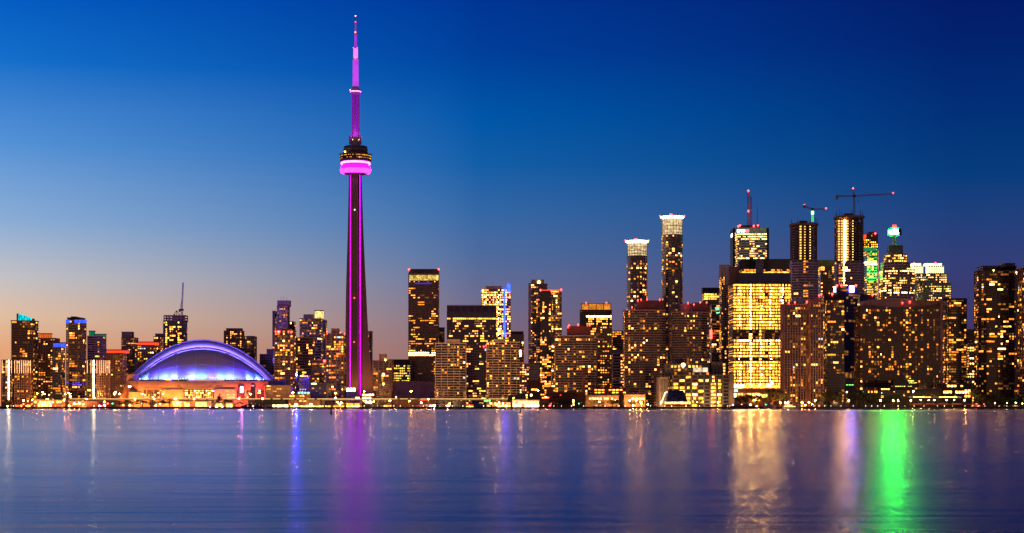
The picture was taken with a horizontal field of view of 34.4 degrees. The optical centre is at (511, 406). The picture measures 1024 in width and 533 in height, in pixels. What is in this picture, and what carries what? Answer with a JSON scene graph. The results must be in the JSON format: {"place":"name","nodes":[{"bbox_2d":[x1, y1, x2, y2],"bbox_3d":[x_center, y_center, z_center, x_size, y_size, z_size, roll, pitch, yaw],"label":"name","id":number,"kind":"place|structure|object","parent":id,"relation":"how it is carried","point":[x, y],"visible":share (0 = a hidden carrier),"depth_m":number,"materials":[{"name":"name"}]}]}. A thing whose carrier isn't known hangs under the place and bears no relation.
{"place":"outdoors","nodes":[
{"label":"outdoors","id":0,"kind":"place"},
{"bbox_2d":[1,360,31,406],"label":"condo block","id":1,"kind":"structure","parent":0,"point":[16,381],"depth_m":2081.20,"materials":[{"name":"black glass"}]},
{"bbox_2d":[11,313,38,402],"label":"condo tower","id":2,"kind":"structure","parent":0,"point":[24,337],"depth_m":2260.00,"materials":[{"name":"brown glass"}]},
{"bbox_2d":[38,333,59,398],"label":"condo tower","id":3,"kind":"structure","parent":0,"point":[45,362],"depth_m":2309.70,"materials":[{"name":"brown concrete"}]},
{"bbox_2d":[32,398,70,406],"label":"pavilion","id":4,"kind":"structure","parent":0,"point":[50,402],"depth_m":1915.00,"materials":[{"name":"glass"}]},
{"bbox_2d":[52,342,65,397],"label":"condo tower","id":5,"kind":"structure","parent":0,"point":[58,369],"depth_m":2240.00,"materials":[{"name":"brown glass"}]},
{"bbox_2d":[66,316,86,400],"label":"condo tower","id":6,"kind":"structure","parent":0,"point":[76,342],"depth_m":2200.75,"materials":[{"name":"black glass"}]},
{"bbox_2d":[87,331,106,359],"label":"condo tower","id":7,"kind":"structure","parent":0,"point":[96,346],"depth_m":2420.00,"materials":[{"name":"purple glass"}]},
{"bbox_2d":[86,360,110,406],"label":"condo block","id":8,"kind":"structure","parent":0,"point":[98,379],"depth_m":2091.50,"materials":[{"name":"black glass"}]},
{"bbox_2d":[106,349,129,406],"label":"condo tower","id":9,"kind":"structure","parent":0,"point":[117,358],"depth_m":2250.00,"materials":[{"name":"brown concrete"}]},
{"bbox_2d":[121,332,138,373],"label":"condo tower","id":10,"kind":"structure","parent":0,"point":[129,340],"depth_m":2620.00,"materials":[{"name":"black glass"}]},
{"bbox_2d":[137,342,158,380],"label":"condo tower","id":11,"kind":"structure","parent":0,"point":[146,351],"depth_m":2519.70,"materials":[{"name":"brown metal"}]},
{"bbox_2d":[153,333,162,380],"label":"office tower","id":12,"kind":"structure","parent":0,"point":[157,337],"depth_m":2640.00,"materials":[{"name":"brown glass"}]},
{"bbox_2d":[211,401,235,406],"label":"arcade building","id":13,"kind":"structure","parent":0,"point":[223,404],"depth_m":1905.00,"materials":[{"name":"brick"}]},
{"bbox_2d":[224,328,244,380],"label":"office tower","id":14,"kind":"structure","parent":0,"point":[233,337],"depth_m":2699.70,"materials":[{"name":"brown metal"}]},
{"bbox_2d":[244,336,256,380],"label":"condo tower","id":15,"kind":"structure","parent":0,"point":[250,346],"depth_m":2659.99,"materials":[{"name":"black glass"}]},
{"bbox_2d":[236,403,265,408],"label":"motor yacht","id":16,"kind":"object","parent":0,"point":[252,406],"visible":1,"depth_m":1844.83,"materials":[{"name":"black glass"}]},
{"bbox_2d":[259,349,271,380],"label":"hotel block","id":17,"kind":"structure","parent":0,"point":[266,361],"depth_m":2599.75,"materials":[{"name":"purple glass"}]},
{"bbox_2d":[254,398,288,406],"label":"warehouse","id":18,"kind":"structure","parent":0,"point":[273,401],"depth_m":1965.00,"materials":[{"name":"metal"}]},
{"bbox_2d":[272,311,276,376],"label":"condo tower","id":19,"kind":"structure","parent":0,"point":[274,320],"depth_m":2530.00,"materials":[{"name":"blue glass"}]},
{"bbox_2d":[265,384,293,403],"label":"apartment block","id":20,"kind":"structure","parent":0,"point":[278,391],"depth_m":2080.00,"materials":[{"name":"brown brick"}]},
{"bbox_2d":[277,300,290,329],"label":"condo tower","id":21,"kind":"structure","parent":0,"point":[283,313],"depth_m":2530.00,"materials":[{"name":"purple glass"}]},
{"bbox_2d":[274,328,295,393],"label":"condo tower","id":22,"kind":"structure","parent":0,"point":[284,353],"depth_m":2229.90,"materials":[{"name":"brown metal"}]},
{"bbox_2d":[296,337,314,393],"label":"office tower","id":23,"kind":"structure","parent":0,"point":[305,351],"depth_m":2320.00,"materials":[{"name":"black glass"}]},
{"bbox_2d":[299,375,311,391],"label":"apartment block","id":24,"kind":"structure","parent":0,"point":[304,382],"depth_m":2149.70,"materials":[{"name":"blue glass"}]},
{"bbox_2d":[289,398,321,404],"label":"office block","id":25,"kind":"structure","parent":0,"point":[305,401],"depth_m":1960.00,"materials":[{"name":"brown brick"}]},
{"bbox_2d":[299,310,323,359],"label":"office tower","id":26,"kind":"structure","parent":0,"point":[311,325],"depth_m":2420.00,"materials":[{"name":"black glass"}]},
{"bbox_2d":[311,360,325,382],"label":"office block","id":27,"kind":"structure","parent":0,"point":[318,371],"depth_m":2259.90,"materials":[{"name":"black glass"}]},
{"bbox_2d":[310,382,328,404],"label":"apartment block","id":28,"kind":"structure","parent":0,"point":[320,391],"depth_m":2100.00,"materials":[{"name":"grey concrete"}]},
{"bbox_2d":[323,320,326,359],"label":"office tower","id":29,"kind":"structure","parent":0,"point":[324,335],"depth_m":2500.00,"materials":[{"name":"glass"}]},
{"bbox_2d":[325,328,346,406],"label":"condo tower","id":30,"kind":"structure","parent":0,"point":[335,357],"depth_m":2199.90,"materials":[{"name":"brown metal"}]},
{"bbox_2d":[346,387,356,398],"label":"entrance hall","id":31,"kind":"structure","parent":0,"point":[351,392],"depth_m":2200.00,"materials":[{"name":"metal"}]},
{"bbox_2d":[372,354,393,406],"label":"condo tower","id":32,"kind":"structure","parent":0,"point":[383,379],"depth_m":2179.90,"materials":[{"name":"brown concrete"}]},
{"bbox_2d":[388,359,410,380],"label":"office block","id":33,"kind":"structure","parent":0,"point":[401,369],"depth_m":2520.00,"materials":[{"name":"black glass"}]},
{"bbox_2d":[393,398,435,406],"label":"warehouse","id":34,"kind":"structure","parent":0,"point":[399,402],"depth_m":1942.00,"materials":[{"name":"metal"}]},
{"bbox_2d":[408,268,438,381],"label":"hotel tower","id":35,"kind":"structure","parent":0,"point":[423,311],"depth_m":2599.90,"materials":[{"name":"black glass"}]},
{"bbox_2d":[435,339,466,406],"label":"condo tower","id":36,"kind":"structure","parent":0,"point":[450,368],"depth_m":2100.97,"materials":[{"name":"black glass"}]},
{"bbox_2d":[447,305,495,344],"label":"office tower","id":37,"kind":"structure","parent":0,"point":[472,324],"depth_m":2559.90,"materials":[{"name":"black glass"}]},
{"bbox_2d":[467,345,485,406],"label":"office tower","id":38,"kind":"structure","parent":0,"point":[476,371],"depth_m":2319.90,"materials":[{"name":"black glass"}]},
{"bbox_2d":[481,283,510,341],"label":"condo tower","id":39,"kind":"structure","parent":0,"point":[499,297],"depth_m":2719.90,"materials":[{"name":"beige glass"}]},
{"bbox_2d":[491,290,509,340],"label":"window","id":40,"kind":"structure","parent":39,"relation":"in","point":[498,290],"depth_m":2720.05,"materials":[{"name":"yellow glass"}]},
{"bbox_2d":[486,339,519,406],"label":"condo tower","id":41,"kind":"structure","parent":0,"point":[502,368],"depth_m":2101.07,"materials":[{"name":"black glass"}]},
{"bbox_2d":[0,409,1023,532],"bbox_3d":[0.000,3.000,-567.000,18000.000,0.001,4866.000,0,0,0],"label":"lake water","id":42,"kind":"structure","parent":0,"point":[513,471],"depth_m":76.00,"materials":[{"name":"blue liquid"}]},
{"bbox_2d":[0,407,1023,408],"bbox_3d":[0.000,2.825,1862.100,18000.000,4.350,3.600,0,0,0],"label":"quay wall","id":43,"kind":"structure","parent":42,"relation":"in","point":[508,407],"depth_m":1861.00,"materials":[{"name":"concrete"}]},
{"bbox_2d":[727,404,762,408],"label":"ferry","id":44,"kind":"object","parent":42,"relation":"on","point":[739,406],"visible":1,"depth_m":1846.79,"materials":[{"name":"black metal"}]},
{"bbox_2d":[0,0,1023,405],"label":"sky","id":45,"kind":"structure","parent":0,"point":[148,148],"materials":[{"name":"blue"}]},
{"bbox_2d":[510,331,523,362],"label":"office tower","id":46,"kind":"structure","parent":0,"point":[517,336],"depth_m":2460.00,"materials":[{"name":"black glass"}]},
{"bbox_2d":[507,392,539,406],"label":"exhibition hall","id":47,"kind":"structure","parent":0,"point":[528,396],"depth_m":1960.00,"materials":[{"name":"stone"}]},
{"bbox_2d":[519,363,528,393],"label":"office block","id":48,"kind":"structure","parent":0,"point":[524,376],"depth_m":2229.70,"materials":[{"name":"brown metal"}]},
{"bbox_2d":[511,398,540,406],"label":"exhibition hall","id":49,"kind":"structure","parent":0,"point":[525,402],"depth_m":1905.00,"materials":[{"name":"metal"}]},
{"bbox_2d":[529,362,539,380],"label":"office block","id":50,"kind":"structure","parent":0,"point":[534,370],"depth_m":2449.65,"materials":[{"name":"brown metal"}]},
{"bbox_2d":[528,280,546,362],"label":"condo tower","id":51,"kind":"structure","parent":0,"point":[535,287],"depth_m":2719.90,"materials":[{"name":"black glass"}]},
{"bbox_2d":[540,289,561,396],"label":"condo tower","id":52,"kind":"structure","parent":0,"point":[550,314],"depth_m":2400.00,"materials":[{"name":"black glass"}]},
{"bbox_2d":[549,391,584,406],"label":"building","id":53,"kind":"structure","parent":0,"point":[569,395],"depth_m":1915.00,"materials":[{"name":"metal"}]},
{"bbox_2d":[554,324,597,394],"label":"condo tower","id":54,"kind":"structure","parent":0,"point":[575,350],"depth_m":2111.53,"materials":[{"name":"black glass"}]},
{"bbox_2d":[585,394,602,406],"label":"terminal shed","id":55,"kind":"structure","parent":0,"point":[590,400],"depth_m":1930.00,"materials":[{"name":"brown brick"}]},
{"bbox_2d":[579,300,611,334],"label":"hotel tower","id":56,"kind":"structure","parent":0,"point":[594,315],"depth_m":2580.00,"materials":[{"name":"black glass"}]},
{"bbox_2d":[596,326,611,387],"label":"condo tower","id":57,"kind":"structure","parent":0,"point":[604,356],"depth_m":2169.70,"materials":[{"name":"brown metal"}]},
{"bbox_2d":[603,394,618,406],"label":"terminal shed","id":58,"kind":"structure","parent":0,"point":[606,398],"depth_m":1930.00,"materials":[{"name":"brown brick"}]},
{"bbox_2d":[612,349,622,387],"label":"office block","id":59,"kind":"structure","parent":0,"point":[617,368],"depth_m":2380.00,"materials":[{"name":"black glass"}]},
{"bbox_2d":[612,330,622,348],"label":"office block","id":60,"kind":"structure","parent":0,"point":[617,339],"depth_m":2639.90,"materials":[{"name":"black glass"}]},
{"bbox_2d":[622,393,645,406],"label":"terminal shed","id":61,"kind":"structure","parent":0,"point":[638,397],"depth_m":1930.00,"materials":[{"name":"brick"}]},
{"bbox_2d":[625,238,648,309],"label":"condo tower","id":62,"kind":"structure","parent":0,"point":[636,274],"depth_m":2342.33,"materials":[{"name":"black glass"}]},
{"bbox_2d":[622,299,665,406],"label":"condo tower","id":63,"kind":"structure","parent":0,"point":[644,339],"depth_m":2121.32,"materials":[{"name":"black glass"}]},
{"bbox_2d":[661,214,684,363],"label":"condo tower","id":64,"kind":"structure","parent":0,"point":[672,262],"depth_m":2362.52,"materials":[{"name":"black glass"}]},
{"bbox_2d":[664,235,676,360],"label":"window","id":65,"kind":"structure","parent":64,"relation":"in","point":[666,235],"depth_m":2360.92,"materials":[{"name":"yellow glass"}]},
{"bbox_2d":[669,302,709,363],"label":"condo tower","id":66,"kind":"structure","parent":0,"point":[689,332],"depth_m":2131.65,"materials":[{"name":"black glass"}]},
{"bbox_2d":[656,358,733,406],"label":"terminal building","id":67,"kind":"structure","parent":0,"point":[710,384],"depth_m":1915.00,"materials":[{"name":"brown glass"}]},
{"bbox_2d":[701,288,718,362],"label":"office tower","id":68,"kind":"structure","parent":0,"point":[710,295],"depth_m":2620.00,"materials":[{"name":"black glass"}]},
{"bbox_2d":[709,304,718,361],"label":"office tower","id":69,"kind":"structure","parent":0,"point":[714,333],"depth_m":2470.00,"materials":[{"name":"black glass"}]},
{"bbox_2d":[719,265,729,374],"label":"condo tower","id":70,"kind":"structure","parent":0,"point":[723,322],"depth_m":2420.33,"materials":[{"name":"brown metal"}]},
{"bbox_2d":[730,190,768,266],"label":"office tower","id":71,"kind":"structure","parent":0,"point":[747,241],"depth_m":2859.90,"materials":[{"name":"black glass"}]},
{"bbox_2d":[734,381,779,406],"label":"podium hall","id":72,"kind":"structure","parent":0,"point":[753,392],"depth_m":2120.00,"materials":[{"name":"stone"}]},
{"bbox_2d":[726,267,790,388],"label":"office tower","id":73,"kind":"structure","parent":0,"point":[756,300],"depth_m":2189.90,"materials":[{"name":"yellow glass"}]},
{"bbox_2d":[729,284,790,387],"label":"window","id":74,"kind":"structure","parent":73,"relation":"in","point":[743,284],"depth_m":2189.90,"materials":[{"name":"yellow glass"}]},
{"bbox_2d":[739,259,789,272],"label":"office tower","id":75,"kind":"structure","parent":0,"point":[764,265],"depth_m":2740.00,"materials":[{"name":"black glass"}]},
{"bbox_2d":[780,302,806,406],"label":"condo tower","id":76,"kind":"structure","parent":0,"point":[793,350],"depth_m":1989.99,"materials":[{"name":"black glass"}]},
{"bbox_2d":[789,218,818,303],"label":"unfinished tower","id":77,"kind":"structure","parent":0,"point":[803,266],"depth_m":2482.05,"materials":[{"name":"black glass"}]},
{"bbox_2d":[805,293,823,406],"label":"condo tower","id":78,"kind":"structure","parent":0,"point":[815,346],"depth_m":1984.99,"materials":[{"name":"black glass"}]},
{"bbox_2d":[818,260,833,298],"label":"office tower","id":79,"kind":"structure","parent":0,"point":[825,277],"depth_m":2860.00,"materials":[{"name":"black glass"}]},
{"bbox_2d":[821,293,844,406],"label":"condo tower","id":80,"kind":"structure","parent":0,"point":[834,343],"depth_m":2030.00,"materials":[{"name":"brown glass"}]},
{"bbox_2d":[831,285,857,371],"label":"office tower","id":81,"kind":"structure","parent":0,"point":[849,294],"depth_m":2340.00,"materials":[{"name":"black glass"}]},
{"bbox_2d":[833,210,864,294],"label":"unfinished tower","id":82,"kind":"structure","parent":0,"point":[848,267],"depth_m":2562.66,"materials":[{"name":"black glass"}]},
{"bbox_2d":[836,188,893,214],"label":"tower crane","id":83,"kind":"object","parent":82,"relation":"on","point":[854,195],"visible":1,"depth_m":2577.08,"materials":[{"name":"metal"}]},
{"bbox_2d":[845,371,854,406],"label":"annex building","id":84,"kind":"structure","parent":0,"point":[849,380],"depth_m":2160.00,"materials":[{"name":"metal"}]},
{"bbox_2d":[859,389,877,406],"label":"terrace house","id":85,"kind":"structure","parent":0,"point":[869,403],"depth_m":1985.00,"materials":[{"name":"black"}]},
{"bbox_2d":[864,247,876,298],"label":"office tower","id":86,"kind":"structure","parent":0,"point":[870,268],"depth_m":2799.90,"materials":[{"name":"green glass"}]},
{"bbox_2d":[864,232,877,298],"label":"office tower","id":87,"kind":"structure","parent":0,"point":[870,239],"depth_m":2999.70,"materials":[{"name":"glass"}]},
{"bbox_2d":[879,225,914,299],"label":"office tower","id":88,"kind":"structure","parent":0,"point":[896,277],"depth_m":2766.44,"materials":[{"name":"brown metal"}]},
{"bbox_2d":[854,299,942,406],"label":"condo tower","id":89,"kind":"structure","parent":0,"point":[897,339],"depth_m":2084.04,"materials":[{"name":"black glass"}]},
{"bbox_2d":[855,307,939,389],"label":"window","id":90,"kind":"structure","parent":89,"relation":"in","point":[890,368],"depth_m":2085.54,"materials":[{"name":"yellow glass"}]},
{"bbox_2d":[894,379,916,386],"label":"building","id":91,"kind":"structure","parent":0,"point":[905,383],"depth_m":2040.00,"materials":[{"name":"metal"}]},
{"bbox_2d":[878,388,940,406],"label":"terrace house","id":92,"kind":"structure","parent":0,"point":[927,392],"depth_m":1985.00,"materials":[{"name":"black metal"}]},
{"bbox_2d":[910,262,950,299],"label":"office tower","id":93,"kind":"structure","parent":0,"point":[931,283],"depth_m":2882.58,"materials":[{"name":"black glass"}]},
{"bbox_2d":[907,395,960,397],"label":"canopy","id":94,"kind":"object","parent":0,"point":[933,396],"visible":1,"depth_m":1915.00,"materials":[{"name":"metal"}]},
{"bbox_2d":[939,298,966,383],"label":"condo tower","id":95,"kind":"structure","parent":0,"point":[954,340],"depth_m":2110.00,"materials":[{"name":"black glass"}]},
{"bbox_2d":[943,300,965,383],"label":"window","id":96,"kind":"structure","parent":95,"relation":"in","point":[947,300],"depth_m":2119.93,"materials":[{"name":"yellow glass"}]},
{"bbox_2d":[936,383,971,406],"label":"shopping block","id":97,"kind":"structure","parent":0,"point":[953,389],"depth_m":2010.00,"materials":[{"name":"black metal"}]},
{"bbox_2d":[967,343,973,406],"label":"condo tower","id":98,"kind":"structure","parent":0,"point":[970,363],"depth_m":2299.90,"materials":[{"name":"brown metal"}]},
{"bbox_2d":[974,263,1016,406],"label":"condo tower","id":99,"kind":"structure","parent":0,"point":[995,329],"depth_m":2060.00,"materials":[{"name":"black glass"}]},
{"bbox_2d":[974,271,1016,406],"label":"window","id":100,"kind":"structure","parent":99,"relation":"in","point":[1015,271],"depth_m":2064.77,"materials":[{"name":"yellow glass"}]},
{"bbox_2d":[1017,267,1023,406],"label":"condo tower","id":101,"kind":"structure","parent":0,"point":[1020,330],"depth_m":2028.36,"materials":[{"name":"black glass"}]},
{"bbox_2d":[1018,269,1023,406],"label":"window","id":102,"kind":"structure","parent":101,"relation":"in","point":[1020,269],"depth_m":2027.80,"materials":[{"name":"yellow glass"}]},
{"label":"ground","id":103,"kind":"structure","parent":0,"visible":0},
{"bbox_2d":[69,400,101,406],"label":"warehouse","id":104,"kind":"structure","parent":103,"relation":"on","point":[86,403],"depth_m":1905.00,"materials":[{"name":"metal"}]},
{"bbox_2d":[163,315,187,380],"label":"unfinished tower","id":105,"kind":"structure","parent":103,"relation":"on","point":[174,330],"depth_m":2560.00,"materials":[{"name":"black glass"}]},
{"bbox_2d":[171,399,214,406],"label":"arcade building","id":106,"kind":"structure","parent":103,"relation":"on","point":[191,403],"depth_m":1900.00,"materials":[{"name":"metal"}]},
{"bbox_2d":[127,340,273,406],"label":"domed stadium","id":107,"kind":"object","parent":103,"relation":"on","point":[205,359],"visible":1,"depth_m":2301.30,"materials":[{"name":"metal"}]},
{"bbox_2d":[71,399,507,406],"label":"road bridge","id":108,"kind":"structure","parent":103,"relation":"on","point":[250,400],"depth_m":2011.50,"materials":[{"name":"concrete"}]},
{"bbox_2d":[339,15,372,401],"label":"observation tower","id":109,"kind":"structure","parent":103,"relation":"on","point":[355,157],"depth_m":2392.60,"materials":[{"name":"concrete"}]},
{"bbox_2d":[393,381,434,398],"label":"convention hall","id":110,"kind":"structure","parent":103,"relation":"on","point":[418,389],"depth_m":2330.00,"materials":[{"name":"brown brick"}]},
{"bbox_2d":[528,380,540,406],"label":"brick annex","id":111,"kind":"object","parent":103,"relation":"on","point":[534,386],"visible":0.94,"depth_m":2170.00,"materials":[{"name":"brick"}]},
{"bbox_2d":[592,387,626,406],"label":"parking deck","id":112,"kind":"structure","parent":103,"relation":"on","point":[608,391],"depth_m":2010.00,"materials":[{"name":"orange concrete"}]},
{"bbox_2d":[660,390,689,406],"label":"glass tent","id":113,"kind":"object","parent":103,"relation":"on","point":[675,398],"visible":0.98,"depth_m":1896.33,"materials":[{"name":"glass"}]},
{"bbox_2d":[764,388,786,405],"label":"shade tree","id":114,"kind":"object","parent":103,"relation":"on","point":[780,396],"visible":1,"depth_m":1904.40,"materials":[{"name":"green plant"}]},
{"label":"park lawn","id":115,"kind":"structure","parent":0,"visible":0},
{"bbox_2d":[819,391,843,406],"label":"shade tree","id":116,"kind":"object","parent":115,"relation":"on","point":[834,398],"visible":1,"depth_m":1903.33,"materials":[{"name":"green plant"}]},
{"bbox_2d":[909,402,978,404],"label":"hedge wall","id":117,"kind":"structure","parent":115,"relation":"on","point":[943,403],"depth_m":1880.00,"materials":[{"name":"plant"}]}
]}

